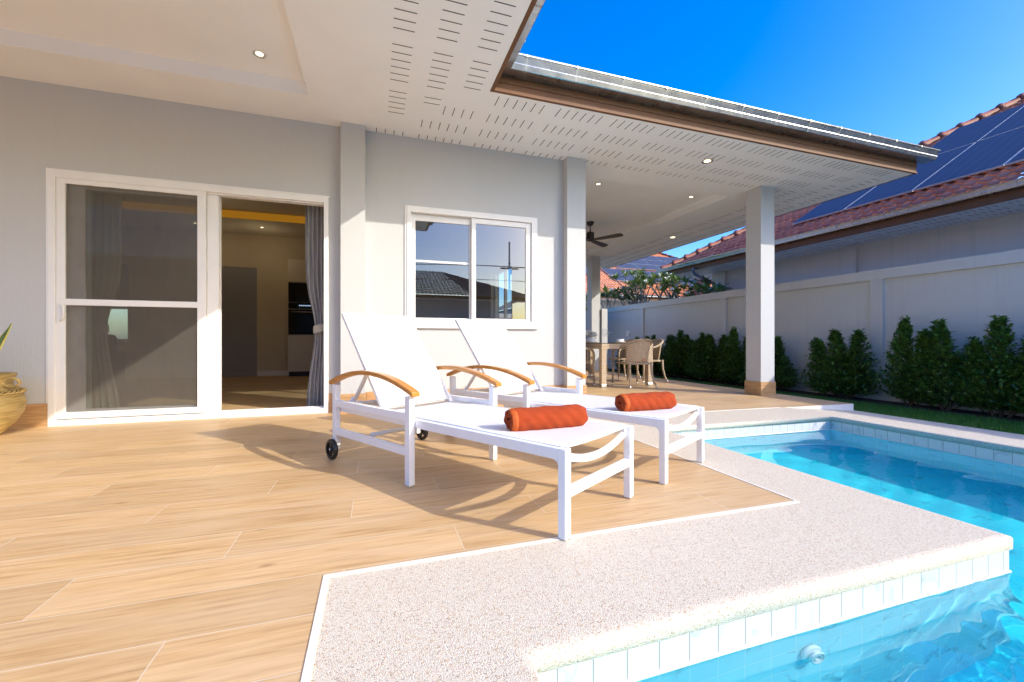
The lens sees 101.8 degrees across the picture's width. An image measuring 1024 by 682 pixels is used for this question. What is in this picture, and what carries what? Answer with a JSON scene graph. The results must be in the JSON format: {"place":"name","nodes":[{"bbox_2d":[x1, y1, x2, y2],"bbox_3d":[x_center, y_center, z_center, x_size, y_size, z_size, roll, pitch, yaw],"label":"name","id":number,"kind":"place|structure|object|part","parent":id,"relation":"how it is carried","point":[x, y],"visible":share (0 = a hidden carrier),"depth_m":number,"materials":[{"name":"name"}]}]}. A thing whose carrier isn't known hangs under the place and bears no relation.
{"place":"outdoors","nodes":[
{"label":"outdoors","id":0,"kind":"place"},
{"bbox_2d":[108,334,124,384],"bbox_3d":[-6.136,0.332,5.790,1.020,0.863,0.850,0,0,-35],"label":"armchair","id":1,"kind":"object","parent":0,"point":[118,361],"visible":0.12,"depth_m":6.11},
{"bbox_2d":[0,369,851,681],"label":"deck","id":2,"kind":"structure","parent":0,"point":[192,551],"depth_m":1.79,"materials":[{"name":"brown wood"}]},
{"bbox_2d":[0,372,26,433],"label":"clay pot","id":3,"kind":"object","parent":2,"relation":"on","point":[13,401],"visible":1,"depth_m":3.30,"materials":[{"name":"ceramic"}]},
{"bbox_2d":[0,324,11,349],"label":"snake plant","id":4,"kind":"object","parent":3,"relation":"on","point":[3,336],"visible":1,"depth_m":3.33,"materials":[{"name":"green plant"}]},
{"bbox_2d":[325,313,632,540],"bbox_3d":[-0.287,0.285,2.393,1.811,0.949,0.746,0,0,41],"label":"sun lounger","id":5,"kind":"object","parent":2,"relation":"on","point":[400,372],"visible":0.93,"depth_m":2.42,"materials":[{"name":"metal"}]},
{"bbox_2d":[504,404,587,431],"bbox_3d":[0.166,0.365,2.000,0.401,0.108,0.127,0,0,-21],"label":"rolled towel","id":6,"kind":"object","parent":5,"relation":"on","point":[538,418],"visible":1,"depth_m":1.95,"materials":[{"name":"orange fabric"}]},
{"bbox_2d":[300,407,799,681],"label":"edging","id":7,"kind":"object","parent":2,"relation":"on","point":[309,658],"visible":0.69,"depth_m":1.46,"materials":[{"name":"tile"}]},
{"bbox_2d":[446,319,703,484],"bbox_3d":[0.358,0.292,3.044,1.811,0.949,0.746,0,0,43],"label":"sun lounger","id":8,"kind":"object","parent":2,"relation":"on","point":[496,353],"visible":0.81,"depth_m":3.15,"materials":[{"name":"white metal"}]},
{"bbox_2d":[615,391,676,411],"bbox_3d":[0.824,0.369,2.559,0.391,0.108,0.126,0,0,-21],"label":"rolled towel","id":9,"kind":"object","parent":8,"relation":"on","point":[630,402],"visible":0.99,"depth_m":2.51,"materials":[{"name":"orange fabric"}]},
{"bbox_2d":[586,347,594,385],"bbox_3d":[1.091,0.375,7.439,0.599,0.838,0.582,0,0,-18],"label":"dining chair","id":10,"kind":"object","parent":2,"relation":"on","point":[593,361],"visible":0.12,"depth_m":7.27,"materials":[{"name":"wicker"}]},
{"bbox_2d":[586,309,607,371],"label":"wall","id":11,"kind":"structure","parent":2,"relation":"on","point":[603,325],"depth_m":11.26,"materials":[{"name":"paint"}]},
{"bbox_2d":[586,343,652,386],"bbox_3d":[1.654,0.413,8.183,1.020,0.754,2.160,0,0,-18],"label":"dining table","id":12,"kind":"object","parent":2,"relation":"on","point":[602,347],"visible":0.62,"depth_m":7.09,"materials":[{"name":"beige wicker"}]},
{"bbox_3d":[1.521,-0.017,8.108,0.124,0.105,0.124,0,0,-18],"label":"vase","id":13,"kind":"object","parent":12,"relation":"on","visible":0},
{"bbox_2d":[586,330,596,338],"bbox_3d":[1.510,-0.129,8.101,0.365,0.191,0.293,0,0,-18],"label":"flower bouquet","id":14,"kind":"object","parent":13,"relation":"in","point":[592,333],"visible":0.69,"depth_m":8.06,"materials":[{"name":"white plant"}]},
{"bbox_2d":[608,339,640,379],"bbox_3d":[2.363,0.375,8.872,0.599,0.838,0.582,0,0,-20],"label":"dining chair","id":15,"kind":"object","parent":2,"relation":"on","point":[621,354],"visible":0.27,"depth_m":9.01,"materials":[{"name":"wicker"}]},
{"bbox_2d":[612,338,656,388],"bbox_3d":[2.116,0.375,7.200,0.582,0.838,0.599,0,0,-18],"label":"dining chair","id":16,"kind":"object","parent":2,"relation":"on","point":[637,352],"visible":0.99,"depth_m":7.00,"materials":[{"name":"wicker"}]},
{"bbox_2d":[627,339,667,382],"bbox_3d":[2.640,0.375,8.098,0.599,0.838,0.582,0,0,-18],"label":"dining chair","id":17,"kind":"object","parent":2,"relation":"on","point":[657,344],"visible":0.65,"depth_m":7.98,"materials":[{"name":"wicker"}]},
{"bbox_2d":[622,373,853,409],"bbox_3d":[2.594,0.904,8.815,1.262,0.212,7.690,0,0,-18],"label":"deck upstand","id":18,"kind":"object","parent":2,"relation":"attached to","point":[843,407],"visible":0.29,"depth_m":5.25,"materials":[{"name":"plastic"}]},
{"bbox_2d":[107,0,1023,338],"label":"sky","id":19,"kind":"structure","parent":0,"point":[911,71],"materials":[{"name":"blue"}]},
{"bbox_2d":[310,407,1023,681],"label":"paving","id":20,"kind":"structure","parent":0,"point":[528,613],"depth_m":1.35,"materials":[{"name":"white stone"}]},
{"bbox_2d":[538,421,1023,681],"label":"pool","id":21,"kind":"structure","parent":20,"relation":"in","point":[644,662],"depth_m":1.34,"materials":[{"name":"tile"}]},
{"bbox_2d":[608,368,1023,422],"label":"soil","id":22,"kind":"structure","parent":0,"point":[936,409],"depth_m":6.47,"materials":[{"name":"brown soil"}]},
{"bbox_2d":[614,349,625,370],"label":"hedge shrub","id":23,"kind":"object","parent":22,"relation":"on","point":[621,367],"visible":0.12,"depth_m":13.11,"materials":[{"name":"green plant"}]},
{"bbox_2d":[625,336,639,372],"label":"hedge shrub","id":24,"kind":"object","parent":22,"relation":"on","point":[633,369],"visible":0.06,"depth_m":12.45,"materials":[{"name":"green plant"}]},
{"bbox_2d":[631,336,661,371],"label":"hedge shrub","id":25,"kind":"object","parent":22,"relation":"on","point":[640,367],"visible":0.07,"depth_m":11.98,"materials":[{"name":"green plant"}]},
{"bbox_2d":[650,334,661,374],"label":"hedge shrub","id":26,"kind":"object","parent":22,"relation":"on","point":[655,364],"visible":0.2,"depth_m":11.47,"materials":[{"name":"green plant"}]},
{"bbox_2d":[657,334,676,376],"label":"hedge shrub","id":27,"kind":"object","parent":22,"relation":"on","point":[670,337],"visible":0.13,"depth_m":10.93,"materials":[{"name":"green plant"}]},
{"bbox_2d":[659,329,693,377],"bbox_3d":[4.340,0.350,10.691,1.066,1.287,0.799,4,2,22],"label":"hedge shrub","id":28,"kind":"object","parent":22,"relation":"on","point":[674,352],"visible":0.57,"depth_m":10.63,"materials":[{"name":"green plant"}]},
{"bbox_2d":[678,333,694,378],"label":"hedge shrub","id":29,"kind":"object","parent":22,"relation":"on","point":[688,345],"visible":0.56,"depth_m":10.34,"materials":[{"name":"green plant"}]},
{"bbox_2d":[690,332,711,380],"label":"hedge shrub","id":30,"kind":"object","parent":22,"relation":"on","point":[702,337],"visible":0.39,"depth_m":9.83,"materials":[{"name":"green plant"}]},
{"bbox_2d":[684,333,728,382],"bbox_3d":[4.649,0.401,9.683,1.282,1.187,0.877,0,0,33],"label":"hedge shrub","id":31,"kind":"object","parent":22,"relation":"on","point":[708,355],"visible":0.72,"depth_m":9.61,"materials":[{"name":"green plant"}]},
{"bbox_2d":[711,336,741,383],"bbox_3d":[4.841,0.432,9.215,0.783,1.106,1.045,-3,2,-13],"label":"hedge shrub","id":32,"kind":"object","parent":22,"relation":"on","point":[720,361],"visible":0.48,"depth_m":9.24,"materials":[{"name":"green plant"}]},
{"bbox_2d":[716,326,745,385],"bbox_3d":[4.880,0.332,8.916,0.949,1.311,0.751,0,-1,42],"label":"hedge shrub","id":33,"kind":"object","parent":22,"relation":"on","point":[733,343],"visible":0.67,"depth_m":8.87,"materials":[{"name":"green plant"}]},
{"bbox_2d":[737,353,745,382],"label":"hedge shrub","id":34,"kind":"object","parent":22,"relation":"on","point":[743,374],"visible":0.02,"depth_m":8.26,"materials":[{"name":"green plant"}]},
{"bbox_2d":[774,336,803,389],"bbox_3d":[5.175,0.440,7.975,0.690,1.086,0.967,0,0,-4],"label":"hedge shrub","id":35,"kind":"object","parent":22,"relation":"on","point":[783,373],"visible":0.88,"depth_m":7.87,"materials":[{"name":"green plant"}]},
{"bbox_2d":[798,327,884,398],"bbox_3d":[5.565,0.386,7.042,0.874,1.222,1.278,0,0,-42],"label":"hedge shrub","id":36,"kind":"object","parent":22,"relation":"on","point":[839,373],"visible":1,"depth_m":6.91,"materials":[{"name":"green plant"}]},
{"bbox_2d":[873,315,941,405],"bbox_3d":[5.902,0.303,6.129,0.750,1.376,0.947,3,2,-8],"label":"hedge shrub","id":37,"kind":"object","parent":22,"relation":"on","point":[903,389],"visible":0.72,"depth_m":6.15,"materials":[{"name":"green plant"}]},
{"bbox_2d":[903,318,997,410],"bbox_3d":[5.967,0.336,5.695,0.689,1.317,0.973,0,0,-33],"label":"hedge shrub","id":38,"kind":"object","parent":22,"relation":"on","point":[943,373],"visible":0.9,"depth_m":5.69,"materials":[{"name":"green plant"}]},
{"bbox_2d":[944,315,1023,417],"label":"hedge shrub","id":39,"kind":"object","parent":22,"relation":"on","point":[984,375],"visible":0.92,"depth_m":5.24,"materials":[{"name":"green plant"}]},
{"bbox_2d":[994,335,1023,412],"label":"hedge shrub","id":40,"kind":"object","parent":22,"relation":"on","point":[1021,399],"visible":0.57,"depth_m":5.02,"materials":[{"name":"green plant"}]},
{"bbox_2d":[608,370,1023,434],"bbox_3d":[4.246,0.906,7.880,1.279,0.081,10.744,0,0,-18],"label":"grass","id":41,"kind":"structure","parent":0,"point":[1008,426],"depth_m":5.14,"materials":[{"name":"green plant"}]},
{"bbox_2d":[639,430,1023,681],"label":"water","id":42,"kind":"structure","parent":0,"point":[973,632],"depth_m":1.41,"materials":[{"name":"blue liquid"}]},
{"bbox_2d":[655,93,1023,291],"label":"neighbour house","id":43,"kind":"structure","parent":0,"point":[961,195],"depth_m":9.12,"materials":[{"name":"paint"}]},
{"label":"ground","id":44,"kind":"structure","parent":0,"visible":0},
{"bbox_2d":[0,0,940,428],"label":"villa","id":45,"kind":"object","parent":44,"relation":"on","point":[444,164],"visible":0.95,"depth_m":4.38,"materials":[{"name":"paint"}]},
{"bbox_2d":[92,192,121,407],"bbox_3d":[-3.992,-0.505,4.051,0.316,2.470,0.114,0,0,-18],"label":"curtain","id":46,"kind":"object","parent":45,"relation":"hanging from","point":[106,242],"visible":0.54,"depth_m":4.06,"materials":[{"name":"grey fabric"}]},
{"bbox_2d":[112,306,128,341],"bbox_3d":[-7.981,-0.715,8.288,0.650,1.450,0.050,0,0,-18],"label":"window","id":47,"kind":"structure","parent":45,"relation":"in","point":[113,307],"depth_m":8.33,"materials":[{"name":"plastic"}]},
{"bbox_2d":[46,168,329,426],"bbox_3d":[-3.050,-0.384,4.100,2.316,2.308,0.180,0,0,-18],"label":"sliding door","id":48,"kind":"structure","parent":45,"relation":"in","point":[69,301],"depth_m":3.87,"materials":[{"name":"plastic"}]},
{"bbox_2d":[222,267,256,376],"bbox_3d":[-5.876,-0.407,8.897,0.740,2.335,0.009,0,0,-18],"label":"inner door","id":49,"kind":"structure","parent":45,"relation":"in","point":[239,285],"depth_m":8.91,"materials":[{"name":"wood"}]},
{"bbox_2d":[288,259,314,375],"bbox_3d":[-4.516,-0.500,9.132,0.680,2.520,0.345,0,0,-18],"label":"kitchen cabinet","id":50,"kind":"object","parent":45,"relation":"on","point":[301,324],"visible":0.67,"depth_m":8.97,"materials":[{"name":"black glass"}]},
{"bbox_3d":[-4.478,-1.505,9.017,0.670,0.470,0.024,0,0,-18],"label":"door","id":51,"kind":"part","parent":50,"relation":"part of","materials":[{"name":"brown wood"}]},
{"bbox_3d":[-4.478,0.265,9.017,0.670,0.780,0.024,0,0,-18],"label":"door","id":52,"kind":"part","parent":50,"relation":"part of","materials":[{"name":"brown wood"}]},
{"bbox_2d":[305,205,323,405],"bbox_3d":[-2.161,-0.385,4.615,0.235,2.230,0.114,0,0,-18],"label":"curtain","id":53,"kind":"object","parent":45,"relation":"hanging from","point":[314,235],"visible":0.76,"depth_m":4.61,"materials":[{"name":"grey fabric"}]},
{"bbox_2d":[405,205,538,328],"bbox_3d":[-0.460,-0.834,4.967,1.609,1.379,0.160,0,0,-18],"label":"window","id":54,"kind":"structure","parent":45,"relation":"in","point":[412,213],"depth_m":4.92,"materials":[{"name":"plastic"}]},
{"bbox_2d":[494,264,511,321],"bbox_3d":[-0.128,-0.715,8.173,0.050,1.450,1.400,0,0,-18],"label":"window","id":55,"kind":"structure","parent":45,"relation":"in","point":[508,267],"depth_m":8.48,"materials":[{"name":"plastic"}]},
{"bbox_2d":[586,221,623,246],"bbox_3d":[1.588,-2.218,8.446,1.043,0.390,1.043,0,0,-5],"label":"ceiling fan","id":56,"kind":"object","parent":45,"relation":"hanging from","point":[590,237],"visible":0.91,"depth_m":8.38},
{"bbox_2d":[499,313,511,318],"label":"boundary wall","id":57,"kind":"structure","parent":44,"relation":"on","point":[501,316],"depth_m":14.69,"materials":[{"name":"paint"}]},
{"bbox_2d":[499,252,691,313],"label":"house","id":58,"kind":"structure","parent":44,"relation":"on","point":[652,263],"depth_m":26.09,"materials":[{"name":"paint"}]},
{"bbox_2d":[586,284,644,308],"bbox_3d":[3.698,-0.487,15.079,2.496,3.107,1.711,0,0,3],"label":"plumeria tree","id":59,"kind":"object","parent":44,"relation":"on","point":[606,293],"visible":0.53,"depth_m":14.90,"materials":[{"name":"green plant"}]},
{"bbox_2d":[609,267,670,304],"bbox_3d":[4.213,-0.673,14.300,2.038,3.483,2.646,0,0,9],"label":"plumeria tree","id":60,"kind":"object","parent":44,"relation":"on","point":[628,289],"visible":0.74,"depth_m":13.64,"materials":[{"name":"green plant"}]},
{"bbox_2d":[630,272,711,301],"bbox_3d":[5.301,-0.593,13.313,3.017,3.317,2.126,0,0,-18],"label":"plumeria tree","id":61,"kind":"object","parent":44,"relation":"on","point":[665,279],"visible":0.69,"depth_m":13.12,"materials":[{"name":"green plant"}]},
{"bbox_2d":[653,279,711,295],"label":"house","id":62,"kind":"structure","parent":44,"relation":"on","point":[700,286],"depth_m":26.02,"materials":[{"name":"ceramic"}]},
{"bbox_2d":[655,279,730,298],"bbox_3d":[5.440,-0.418,12.607,2.152,2.962,2.034,0,0,37],"label":"plumeria tree","id":63,"kind":"object","parent":44,"relation":"on","point":[715,288],"visible":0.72,"depth_m":12.28,"materials":[{"name":"green plant"}]},
{"bbox_2d":[604,249,1023,416],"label":"boundary wall","id":64,"kind":"structure","parent":44,"relation":"on","point":[965,297],"depth_m":6.95,"materials":[{"name":"paint"}]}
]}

